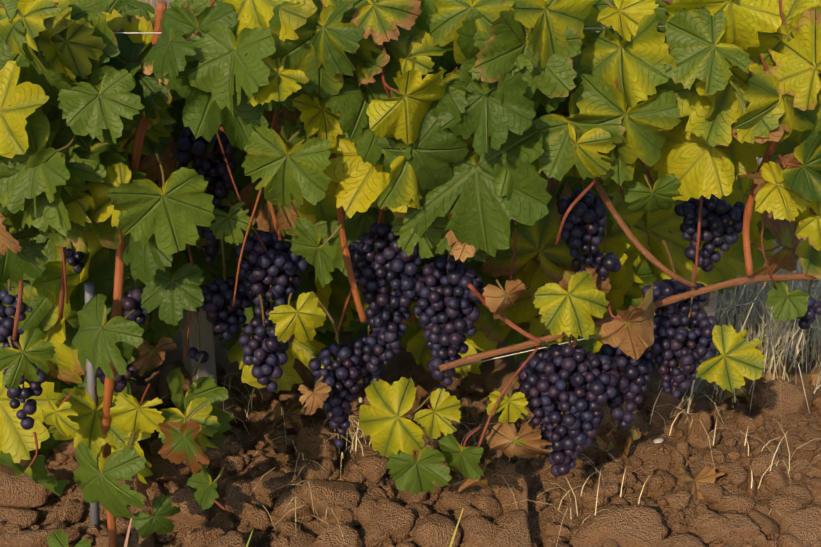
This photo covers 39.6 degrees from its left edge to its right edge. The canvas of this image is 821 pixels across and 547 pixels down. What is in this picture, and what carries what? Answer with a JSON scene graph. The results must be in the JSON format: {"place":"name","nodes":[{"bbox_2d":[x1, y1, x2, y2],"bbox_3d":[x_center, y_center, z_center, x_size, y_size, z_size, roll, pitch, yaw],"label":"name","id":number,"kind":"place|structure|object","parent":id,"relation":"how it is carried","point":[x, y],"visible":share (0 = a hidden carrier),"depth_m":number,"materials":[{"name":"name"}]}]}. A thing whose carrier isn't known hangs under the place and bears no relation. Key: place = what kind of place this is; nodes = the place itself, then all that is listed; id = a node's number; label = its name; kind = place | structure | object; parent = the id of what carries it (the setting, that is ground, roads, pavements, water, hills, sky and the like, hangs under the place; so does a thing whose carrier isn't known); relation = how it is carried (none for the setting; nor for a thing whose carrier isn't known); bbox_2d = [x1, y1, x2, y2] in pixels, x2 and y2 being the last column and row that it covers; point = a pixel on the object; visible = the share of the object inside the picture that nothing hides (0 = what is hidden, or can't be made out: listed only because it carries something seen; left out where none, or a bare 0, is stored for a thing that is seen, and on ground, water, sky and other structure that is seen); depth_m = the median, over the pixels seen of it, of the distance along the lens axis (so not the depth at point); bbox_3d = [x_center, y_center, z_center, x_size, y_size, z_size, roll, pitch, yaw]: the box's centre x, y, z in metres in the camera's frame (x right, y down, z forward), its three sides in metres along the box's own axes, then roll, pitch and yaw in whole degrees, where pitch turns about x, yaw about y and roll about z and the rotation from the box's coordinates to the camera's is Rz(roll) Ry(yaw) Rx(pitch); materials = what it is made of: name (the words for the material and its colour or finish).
{"place":"outdoors","nodes":[
{"label":"outdoors","id":0,"kind":"place"},
{"bbox_2d":[25,0,820,546],"bbox_3d":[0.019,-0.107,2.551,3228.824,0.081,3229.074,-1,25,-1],"label":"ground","id":1,"kind":"structure","parent":0,"point":[397,366],"depth_m":1.72,"materials":[{"name":"soil"}]},
{"bbox_2d":[84,282,99,526],"bbox_3d":[-0.412,0.222,1.483,0.056,0.462,0.012,-1,25,-1],"label":"training stake","id":2,"kind":"object","parent":1,"relation":"on","point":[89,288],"visible":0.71,"depth_m":1.44,"materials":[{"name":"grey metal"}]},
{"bbox_2d":[180,308,216,384],"bbox_3d":[-0.345,0.134,1.861,0.040,0.601,0.040,-14,28,-27],"label":"post","id":3,"kind":"object","parent":1,"relation":"on","point":[206,337],"visible":0.21,"depth_m":1.83,"materials":[{"name":"grey wood"}]},
{"bbox_2d":[0,309,820,546],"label":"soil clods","id":4,"kind":"object","parent":1,"relation":"on","point":[382,516],"visible":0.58,"depth_m":1.58,"materials":[{"name":"brown soil"}]},
{"bbox_2d":[12,0,816,546],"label":"vine canes","id":5,"kind":"object","parent":1,"relation":"on","point":[138,136],"visible":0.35,"depth_m":1.31,"materials":[{"name":"brown wood"}]},
{"bbox_2d":[0,0,820,546],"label":"vine leaves","id":6,"kind":"object","parent":5,"relation":"attached to","point":[240,72],"visible":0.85,"depth_m":1.19,"materials":[{"name":"green plant"}]},
{"bbox_2d":[0,128,820,475],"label":"grape bunches","id":7,"kind":"object","parent":5,"relation":"hanging from","point":[544,378],"visible":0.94,"depth_m":1.40,"materials":[{"name":"purple food"}]},
{"bbox_2d":[8,178,813,452],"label":"grape stems","id":8,"kind":"object","parent":5,"relation":"hanging from","point":[385,240],"visible":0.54,"depth_m":1.41,"materials":[{"name":"plant"}]},
{"bbox_2d":[7,0,820,538],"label":"vine petioles","id":9,"kind":"object","parent":5,"relation":"attached to","point":[419,266],"visible":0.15,"depth_m":1.29,"materials":[{"name":"plant"}]},
{"bbox_2d":[239,297,749,524],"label":"pebbles","id":10,"kind":"object","parent":1,"relation":"on","point":[659,440],"visible":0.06,"depth_m":1.73,"materials":[{"name":"grey stone"}]},
{"bbox_2d":[690,251,722,392],"bbox_3d":[0.489,0.025,1.860,0.018,0.800,0.018,-14,28,-27],"label":"post","id":11,"kind":"object","parent":1,"relation":"on","point":[707,305],"depth_m":1.87,"materials":[{"name":"grey wood"}]},
{"bbox_2d":[114,26,820,367],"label":"trellis wires","id":12,"kind":"object","parent":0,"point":[545,346],"visible":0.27,"depth_m":1.50,"materials":[{"name":"grey"}]},
{"bbox_2d":[124,0,820,546],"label":"dry grass","id":13,"kind":"structure","parent":0,"point":[750,318],"depth_m":1.98,"materials":[{"name":"plant"}]}
]}

